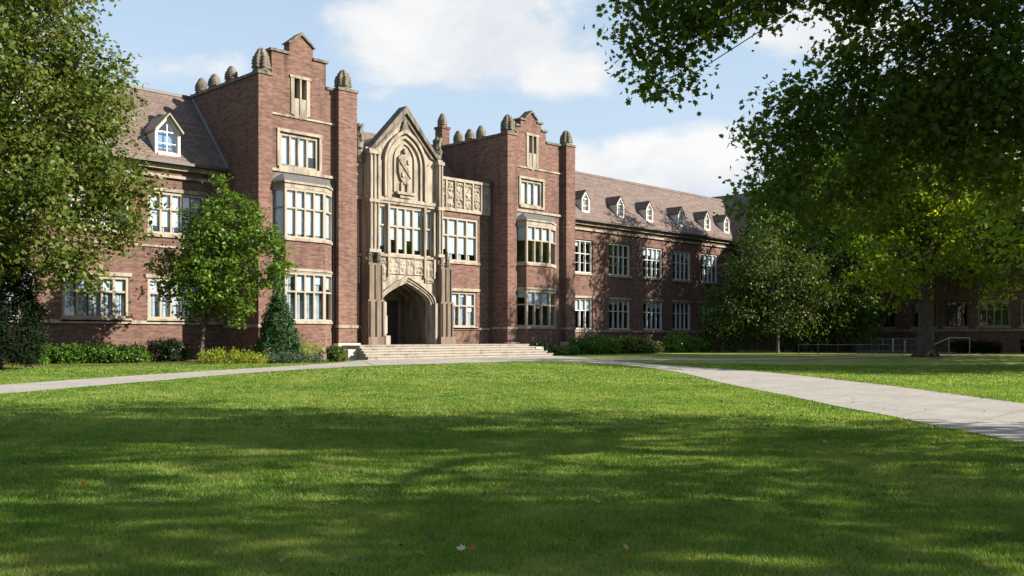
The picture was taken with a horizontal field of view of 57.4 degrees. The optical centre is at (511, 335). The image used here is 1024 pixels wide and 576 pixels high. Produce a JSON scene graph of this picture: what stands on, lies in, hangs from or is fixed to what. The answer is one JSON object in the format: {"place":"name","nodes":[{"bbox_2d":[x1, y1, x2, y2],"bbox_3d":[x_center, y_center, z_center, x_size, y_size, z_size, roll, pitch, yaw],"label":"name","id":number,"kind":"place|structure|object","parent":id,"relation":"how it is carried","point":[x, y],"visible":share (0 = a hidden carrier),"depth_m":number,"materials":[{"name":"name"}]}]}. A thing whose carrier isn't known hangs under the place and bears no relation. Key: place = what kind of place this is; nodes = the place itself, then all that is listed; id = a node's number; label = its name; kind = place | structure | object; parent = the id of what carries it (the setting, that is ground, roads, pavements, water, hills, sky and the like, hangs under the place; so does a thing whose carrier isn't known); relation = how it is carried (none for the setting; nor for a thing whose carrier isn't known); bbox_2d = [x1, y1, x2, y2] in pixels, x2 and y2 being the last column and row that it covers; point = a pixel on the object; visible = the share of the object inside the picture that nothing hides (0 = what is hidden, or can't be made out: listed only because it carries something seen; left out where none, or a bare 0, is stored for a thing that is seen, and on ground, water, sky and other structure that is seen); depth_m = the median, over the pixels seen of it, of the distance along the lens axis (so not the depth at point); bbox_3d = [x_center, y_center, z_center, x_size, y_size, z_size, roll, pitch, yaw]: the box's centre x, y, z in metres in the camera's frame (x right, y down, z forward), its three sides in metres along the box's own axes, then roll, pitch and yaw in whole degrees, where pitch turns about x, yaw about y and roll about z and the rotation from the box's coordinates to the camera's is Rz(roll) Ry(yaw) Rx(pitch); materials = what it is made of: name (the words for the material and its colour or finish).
{"place":"outdoors","nodes":[
{"label":"outdoors","id":0,"kind":"place"},
{"bbox_2d":[0,360,482,393],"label":"path","id":1,"kind":"structure","parent":0,"point":[24,387],"depth_m":28.56,"materials":[{"name":"concrete"}]},
{"bbox_2d":[361,356,591,364],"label":"forecourt","id":2,"kind":"structure","parent":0,"point":[447,360],"depth_m":45.77,"materials":[{"name":"concrete"}]},
{"bbox_2d":[0,350,1023,575],"bbox_3d":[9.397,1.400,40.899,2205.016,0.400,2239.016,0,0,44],"label":"lawn","id":3,"kind":"structure","parent":0,"point":[1005,358],"depth_m":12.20,"materials":[{"name":"green plant"}]},
{"bbox_2d":[0,206,60,369],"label":"yew tree","id":4,"kind":"object","parent":3,"relation":"on","point":[26,347],"visible":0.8,"depth_m":32.55,"materials":[{"name":"green plant"}]},
{"bbox_2d":[0,0,192,300],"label":"maple tree","id":5,"kind":"object","parent":3,"relation":"on","point":[22,183],"visible":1,"depth_m":32.73,"materials":[{"name":"green plant"}]},
{"bbox_2d":[4,359,328,366],"bbox_3d":[-17.199,1.235,39.460,7.705,0.130,22.788,0,0,44],"label":"flower bed","id":6,"kind":"object","parent":3,"relation":"on","point":[114,364],"visible":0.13,"depth_m":38.62,"materials":[{"name":"green plant"}]},
{"bbox_2d":[32,356,52,364],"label":"ground shrub","id":7,"kind":"object","parent":6,"relation":"on","point":[45,361],"visible":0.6,"depth_m":38.40,"materials":[{"name":"green plant"}]},
{"bbox_2d":[37,340,153,363],"bbox_3d":[-18.016,0.745,40.211,4.952,1.148,1.721,0,0,-11],"label":"hedge","id":8,"kind":"object","parent":6,"relation":"on","point":[123,353],"visible":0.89,"depth_m":39.95,"materials":[{"name":"green plant"}]},
{"bbox_2d":[144,336,190,361],"bbox_3d":[-15.912,0.655,42.919,2.288,1.326,1.532,0,0,-2],"label":"clipped shrub","id":9,"kind":"object","parent":6,"relation":"on","point":[173,349],"visible":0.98,"depth_m":42.78,"materials":[{"name":"green plant"}]},
{"bbox_2d":[196,346,267,363],"bbox_3d":[-11.850,0.858,39.587,3.091,0.918,0.996,0,0,-11],"label":"yellow shrub","id":10,"kind":"object","parent":6,"relation":"on","point":[229,359],"visible":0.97,"depth_m":39.47,"materials":[{"name":"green plant"}]},
{"bbox_2d":[248,285,304,360],"bbox_3d":[-10.765,-0.486,42.475,2.553,3.772,2.506,0,0,44],"label":"dwarf spruce","id":11,"kind":"object","parent":6,"relation":"on","point":[272,337],"visible":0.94,"depth_m":42.05,"materials":[{"name":"green plant"}]},
{"bbox_2d":[290,339,325,359],"bbox_3d":[-9.494,0.667,43.171,1.747,1.283,1.306,0,0,1],"label":"yellow shrub","id":12,"kind":"object","parent":6,"relation":"on","point":[319,350],"visible":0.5,"depth_m":43.14,"materials":[{"name":"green plant"}]},
{"bbox_2d":[142,173,297,361],"bbox_3d":[-12.691,-2.902,41.018,5.807,8.703,5.692,0,0,44],"label":"young tree","id":13,"kind":"object","parent":3,"relation":"on","point":[213,292],"visible":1,"depth_m":40.63,"materials":[{"name":"green plant"}]},
{"bbox_2d":[262,349,323,363],"bbox_3d":[-9.559,0.943,40.788,2.821,0.752,1.218,0,0,-29],"label":"juniper shrub","id":14,"kind":"object","parent":3,"relation":"on","point":[298,357],"visible":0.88,"depth_m":40.60,"materials":[{"name":"green plant"}]},
{"bbox_2d":[323,344,346,361],"bbox_3d":[-8.113,0.827,43.188,1.081,0.976,1.124,0,0,44],"label":"boxwood ball","id":15,"kind":"object","parent":3,"relation":"on","point":[337,353],"visible":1,"depth_m":42.96,"materials":[{"name":"green plant"}]},
{"bbox_2d":[456,544,465,550],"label":"fallen leaf","id":16,"kind":"object","parent":3,"relation":"on","point":[461,548],"visible":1,"depth_m":6.85,"materials":[{"name":"grey plant"}]},
{"bbox_2d":[0,388,1023,575],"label":"clover","id":17,"kind":"object","parent":3,"relation":"on","point":[872,552],"visible":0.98,"depth_m":9.43,"materials":[{"name":"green plant"}]},
{"bbox_2d":[1,32,1023,362],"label":"school building","id":18,"kind":"structure","parent":3,"relation":"on","point":[517,236],"depth_m":53.74,"materials":[{"name":"brick"}]},
{"bbox_2d":[2,274,33,318],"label":"window","id":19,"kind":"structure","parent":18,"relation":"in","point":[30,274],"depth_m":40.75,"materials":[{"name":"beige glass"}]},
{"bbox_2d":[62,182,128,233],"bbox_3d":[-19.253,-5.905,43.185,0.400,2.210,3.230,0,0,44],"label":"window","id":20,"kind":"structure","parent":18,"relation":"in","point":[127,208],"depth_m":43.24,"materials":[{"name":"beige glass"}]},
{"bbox_2d":[60,275,131,321],"bbox_3d":[-19.253,-1.730,43.185,0.400,2.120,3.230,0,0,44],"label":"window","id":21,"kind":"structure","parent":18,"relation":"in","point":[90,310],"depth_m":43.36,"materials":[{"name":"clear glass"}]},
{"bbox_2d":[146,278,204,322],"bbox_3d":[-16.529,-1.730,45.976,0.400,2.120,3.130,0,0,44],"label":"window","id":22,"kind":"structure","parent":18,"relation":"in","point":[163,313],"depth_m":45.56,"materials":[{"name":"beige glass"}]},
{"bbox_2d":[147,191,204,239],"bbox_3d":[-16.529,-5.905,45.976,0.400,2.210,3.130,0,0,44],"label":"window","id":23,"kind":"structure","parent":18,"relation":"in","point":[164,218],"depth_m":45.76,"materials":[{"name":"beige glass"}]},
{"bbox_2d":[273,273,284,295],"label":"window","id":24,"kind":"structure","parent":18,"relation":"in","point":[283,273],"depth_m":45.81,"materials":[{"name":"beige glass"}]},
{"bbox_2d":[273,187,284,236],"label":"window","id":25,"kind":"structure","parent":18,"relation":"in","point":[278,192],"depth_m":46.02,"materials":[{"name":"beige glass"}]},
{"bbox_2d":[278,132,320,173],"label":"window","id":26,"kind":"structure","parent":18,"relation":"in","point":[296,150],"depth_m":47.27,"materials":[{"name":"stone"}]},
{"bbox_2d":[272,172,332,358],"bbox_3d":[-10.335,-3.350,47.022,0.796,9.500,3.840,0,0,44],"label":"bay window","id":27,"kind":"structure","parent":18,"relation":"in","point":[311,255],"depth_m":46.86,"materials":[{"name":"brick"}]},
{"bbox_2d":[285,272,324,320],"bbox_3d":[-10.403,-1.950,46.719,0.270,2.400,2.330,0,0,44],"label":"window","id":28,"kind":"structure","parent":18,"relation":"in","point":[305,283],"depth_m":46.82,"materials":[{"name":"beige glass"}]},
{"bbox_2d":[285,187,324,239],"bbox_3d":[-10.403,-6.075,46.719,0.270,2.450,2.330,0,0,44],"label":"window","id":29,"kind":"structure","parent":18,"relation":"in","point":[303,210],"depth_m":46.66,"materials":[{"name":"clear glass"}]},
{"bbox_2d":[325,274,331,321],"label":"window","id":30,"kind":"structure","parent":18,"relation":"in","point":[328,278],"depth_m":48.49,"materials":[{"name":"beige glass"}]},
{"bbox_2d":[325,192,331,241],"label":"window","id":31,"kind":"structure","parent":18,"relation":"in","point":[328,198],"depth_m":48.46,"materials":[{"name":"beige glass"}]},
{"bbox_2d":[357,209,361,255],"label":"window","id":32,"kind":"structure","parent":18,"relation":"in","point":[358,254],"depth_m":51.41,"materials":[{"name":"glass"}]},
{"bbox_2d":[357,291,361,328],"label":"window","id":33,"kind":"structure","parent":18,"relation":"in","point":[359,327],"depth_m":51.41,"materials":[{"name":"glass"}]},
{"bbox_2d":[380,205,385,253],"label":"window","id":34,"kind":"structure","parent":18,"relation":"in","point":[381,206],"depth_m":52.27,"materials":[{"name":"beige glass"}]},
{"bbox_2d":[390,206,422,256],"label":"window","id":35,"kind":"structure","parent":18,"relation":"in","point":[404,224],"depth_m":53.34,"materials":[{"name":"beige glass"}]},
{"bbox_2d":[426,210,431,256],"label":"window","id":36,"kind":"structure","parent":18,"relation":"in","point":[428,213],"depth_m":54.69,"materials":[{"name":"beige glass"}]},
{"bbox_2d":[443,216,479,265],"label":"window","id":37,"kind":"structure","parent":18,"relation":"in","point":[460,235],"depth_m":57.10,"materials":[{"name":"clear glass"}]},
{"bbox_2d":[452,291,477,329],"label":"window","id":38,"kind":"structure","parent":18,"relation":"in","point":[457,297],"depth_m":57.29,"materials":[{"name":"beige glass"}]},
{"bbox_2d":[517,290,525,325],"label":"window","id":39,"kind":"structure","parent":18,"relation":"in","point":[521,293],"depth_m":58.24,"materials":[{"name":"beige glass"}]},
{"bbox_2d":[517,224,525,262],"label":"window","id":40,"kind":"structure","parent":18,"relation":"in","point":[522,227],"depth_m":58.34,"materials":[{"name":"beige glass"}]},
{"bbox_2d":[519,179,544,209],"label":"window","id":41,"kind":"structure","parent":18,"relation":"in","point":[529,189],"depth_m":59.68,"materials":[{"name":"stone"}]},
{"bbox_2d":[517,212,556,352],"bbox_3d":[1.812,-3.175,59.467,0.796,9.150,4.060,0,0,44],"label":"bay window","id":42,"kind":"structure","parent":18,"relation":"in","point":[530,276],"depth_m":58.79,"materials":[{"name":"brick"}]},
{"bbox_2d":[526,290,549,326],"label":"window","id":43,"kind":"structure","parent":18,"relation":"in","point":[538,299],"depth_m":59.06,"materials":[{"name":"beige glass"}]},
{"bbox_2d":[526,224,549,264],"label":"window","id":44,"kind":"structure","parent":18,"relation":"in","point":[534,233],"depth_m":59.06,"materials":[{"name":"beige glass"}]},
{"bbox_2d":[550,291,555,326],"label":"window","id":45,"kind":"structure","parent":18,"relation":"in","point":[551,293],"depth_m":61.01,"materials":[{"name":"beige glass"}]},
{"bbox_2d":[550,227,555,265],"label":"window","id":46,"kind":"structure","parent":18,"relation":"in","point":[552,231],"depth_m":61.01,"materials":[{"name":"beige glass"}]},
{"bbox_2d":[575,239,594,275],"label":"window","id":47,"kind":"structure","parent":18,"relation":"in","point":[577,242],"depth_m":68.48,"materials":[{"name":"white paint"}]},
{"bbox_2d":[575,298,594,330],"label":"window","id":48,"kind":"structure","parent":18,"relation":"in","point":[581,304],"depth_m":68.48,"materials":[{"name":"white paint"}]},
{"bbox_2d":[608,243,631,277],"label":"window","id":49,"kind":"structure","parent":18,"relation":"in","point":[612,256],"depth_m":71.42,"materials":[{"name":"white paint"}]},
{"bbox_2d":[608,300,631,330],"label":"window","id":50,"kind":"structure","parent":18,"relation":"in","point":[623,302],"depth_m":71.42,"materials":[{"name":"white paint"}]},
{"bbox_2d":[643,247,664,280],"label":"window","id":51,"kind":"structure","parent":18,"relation":"in","point":[654,254],"depth_m":74.42,"materials":[{"name":"white paint"}]},
{"bbox_2d":[643,301,664,331],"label":"window","id":52,"kind":"structure","parent":18,"relation":"in","point":[648,304],"depth_m":74.42,"materials":[{"name":"white paint"}]},
{"bbox_2d":[672,250,692,282],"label":"window","id":53,"kind":"structure","parent":18,"relation":"in","point":[686,255],"depth_m":77.29,"materials":[{"name":"white paint"}]},
{"bbox_2d":[673,302,692,331],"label":"window","id":54,"kind":"structure","parent":18,"relation":"in","point":[675,313],"depth_m":77.29,"materials":[{"name":"white paint"}]},
{"bbox_2d":[701,304,716,331],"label":"window","id":55,"kind":"structure","parent":18,"relation":"in","point":[702,308],"depth_m":80.16,"materials":[{"name":"white paint"}]},
{"bbox_2d":[701,254,719,284],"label":"window","id":56,"kind":"structure","parent":18,"relation":"in","point":[710,261],"depth_m":80.31,"materials":[{"name":"white paint"}]},
{"bbox_2d":[869,302,895,328],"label":"window","id":57,"kind":"structure","parent":18,"relation":"in","point":[882,327],"depth_m":73.89,"materials":[{"name":"stone"}]},
{"bbox_2d":[911,302,936,328],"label":"window","id":58,"kind":"structure","parent":18,"relation":"in","point":[915,306],"depth_m":72.43,"materials":[{"name":"stone"}]},
{"bbox_2d":[943,301,968,328],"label":"window","id":59,"kind":"structure","parent":18,"relation":"in","point":[951,303],"depth_m":70.29,"materials":[{"name":"stone"}]},
{"bbox_2d":[944,244,967,276],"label":"window","id":60,"kind":"structure","parent":18,"relation":"in","point":[946,275],"depth_m":70.53,"materials":[{"name":"white paint"}]},
{"bbox_2d":[976,300,1010,328],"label":"window","id":61,"kind":"structure","parent":18,"relation":"in","point":[986,326],"depth_m":68.46,"materials":[{"name":"beige stone"}]},
{"bbox_2d":[1019,299,1023,327],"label":"window","id":62,"kind":"structure","parent":18,"relation":"in","point":[1022,300],"depth_m":67.15,"materials":[{"name":"beige stone"}]},
{"bbox_2d":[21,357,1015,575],"bbox_3d":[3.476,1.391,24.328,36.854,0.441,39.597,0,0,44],"label":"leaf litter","id":63,"kind":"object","parent":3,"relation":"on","point":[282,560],"visible":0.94,"depth_m":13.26,"materials":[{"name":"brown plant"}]},
{"bbox_2d":[555,344,581,354],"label":"foundation shrub","id":64,"kind":"object","parent":3,"relation":"on","point":[569,350],"visible":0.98,"depth_m":58.06,"materials":[{"name":"green plant"}]},
{"bbox_2d":[657,330,715,352],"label":"foundation shrub","id":65,"kind":"object","parent":3,"relation":"on","point":[682,343],"visible":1,"depth_m":66.79,"materials":[{"name":"green plant"}]},
{"bbox_2d":[693,262,790,352],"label":"tree","id":66,"kind":"object","parent":3,"relation":"on","point":[746,330],"visible":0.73,"depth_m":67.55,"materials":[{"name":"green plant"}]},
{"bbox_2d":[714,203,833,350],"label":"pale tree","id":67,"kind":"object","parent":3,"relation":"on","point":[744,243],"visible":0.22,"depth_m":73.47,"materials":[{"name":"green plant"}]},
{"bbox_2d":[710,227,855,352],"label":"tree","id":68,"kind":"object","parent":3,"relation":"on","point":[766,276],"visible":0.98,"depth_m":65.80,"materials":[{"name":"green plant"}]},
{"bbox_2d":[736,138,842,350],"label":"corner tree","id":69,"kind":"object","parent":3,"relation":"on","point":[792,348],"visible":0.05,"depth_m":75.78,"materials":[{"name":"green plant"}]},
{"bbox_2d":[583,0,1023,252],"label":"shade tree","id":70,"kind":"object","parent":3,"relation":"on","point":[971,90],"visible":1,"depth_m":12.84,"materials":[{"name":"green plant"}]},
{"bbox_2d":[762,82,877,343],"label":"corner tree","id":71,"kind":"object","parent":3,"relation":"on","point":[815,197],"visible":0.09,"depth_m":68.08,"materials":[{"name":"green plant"}]},
{"bbox_2d":[794,340,857,352],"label":"hedge","id":72,"kind":"object","parent":3,"relation":"on","point":[831,348],"visible":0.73,"depth_m":66.69,"materials":[{"name":"green plant"}]},
{"bbox_2d":[786,186,868,340],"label":"spruce tree","id":73,"kind":"object","parent":3,"relation":"on","point":[819,282],"visible":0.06,"depth_m":73.42,"materials":[{"name":"green plant"}]},
{"bbox_2d":[764,234,896,352],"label":"dark tree","id":74,"kind":"object","parent":3,"relation":"on","point":[851,310],"visible":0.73,"depth_m":67.39,"materials":[{"name":"green plant"}]},
{"bbox_2d":[798,344,916,353],"bbox_3d":[23.344,0.923,63.000,7.780,0.762,0.070,0,0,15],"label":"railing","id":75,"kind":"object","parent":3,"relation":"on","point":[858,352],"visible":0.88,"depth_m":63.08,"materials":[{"name":"metal"}]},
{"bbox_2d":[849,338,916,351],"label":"railing","id":76,"kind":"object","parent":3,"relation":"on","point":[882,350],"visible":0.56,"depth_m":66.97,"materials":[{"name":"grey metal"}]},
{"bbox_2d":[804,74,1023,356],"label":"lawn tree","id":77,"kind":"object","parent":3,"relation":"on","point":[925,226],"visible":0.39,"depth_m":54.45,"materials":[{"name":"green plant"}]},
{"bbox_2d":[842,156,1016,352],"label":"tall tree","id":78,"kind":"object","parent":3,"relation":"on","point":[940,282],"visible":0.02,"depth_m":67.60,"materials":[{"name":"green plant"}]},
{"bbox_2d":[935,337,969,353],"bbox_3d":[29.593,0.643,63.000,2.580,1.114,0.069,0,0,0],"label":"handrail","id":79,"kind":"object","parent":3,"relation":"on","point":[955,337],"visible":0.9,"depth_m":62.98,"materials":[{"name":"metal"}]},
{"bbox_2d":[947,338,1003,353],"bbox_3d":[32.119,0.716,64.709,3.615,1.200,1.588,0,0,18],"label":"hedge","id":80,"kind":"object","parent":3,"relation":"on","point":[963,347],"visible":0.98,"depth_m":64.51,"materials":[{"name":"green plant"}]},
{"bbox_2d":[957,157,1023,291],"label":"autumn tree","id":81,"kind":"object","parent":3,"relation":"on","point":[1014,269],"visible":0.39,"depth_m":51.98,"materials":[{"name":"green plant"}]},
{"bbox_2d":[966,146,1023,273],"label":"shade tree","id":82,"kind":"object","parent":3,"relation":"on","point":[1016,233],"visible":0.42,"depth_m":43.92,"materials":[{"name":"green plant"}]},
{"bbox_2d":[1,0,1023,215],"label":"sky","id":83,"kind":"structure","parent":0,"point":[475,63],"materials":[{"name":"blue"}]},
{"bbox_2d":[513,356,1023,441],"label":"path","id":84,"kind":"structure","parent":0,"point":[997,418],"depth_m":23.25,"materials":[{"name":"concrete"}]},
{"bbox_2d":[602,354,991,360],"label":"path","id":85,"kind":"structure","parent":0,"point":[789,358],"depth_m":53.15,"materials":[{"name":"concrete"}]},
{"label":"flower bed","id":86,"kind":"structure","parent":0,"visible":0},
{"bbox_2d":[531,340,556,354],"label":"foundation shrub","id":87,"kind":"object","parent":86,"relation":"on","point":[549,348],"visible":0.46,"depth_m":57.49,"materials":[{"name":"green plant"}]},
{"bbox_2d":[566,332,623,354],"bbox_3d":[5.645,0.532,61.633,4.490,1.572,2.386,0,0,-35],"label":"foundation shrub","id":88,"kind":"object","parent":86,"relation":"on","point":[598,344],"visible":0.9,"depth_m":61.09,"materials":[{"name":"green plant"}]},
{"bbox_2d":[614,334,668,353],"bbox_3d":[8.755,0.594,63.940,4.534,1.448,2.432,0,0,-23],"label":"foundation shrub","id":89,"kind":"object","parent":86,"relation":"on","point":[634,345],"visible":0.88,"depth_m":63.39,"materials":[{"name":"green plant"}]}
]}

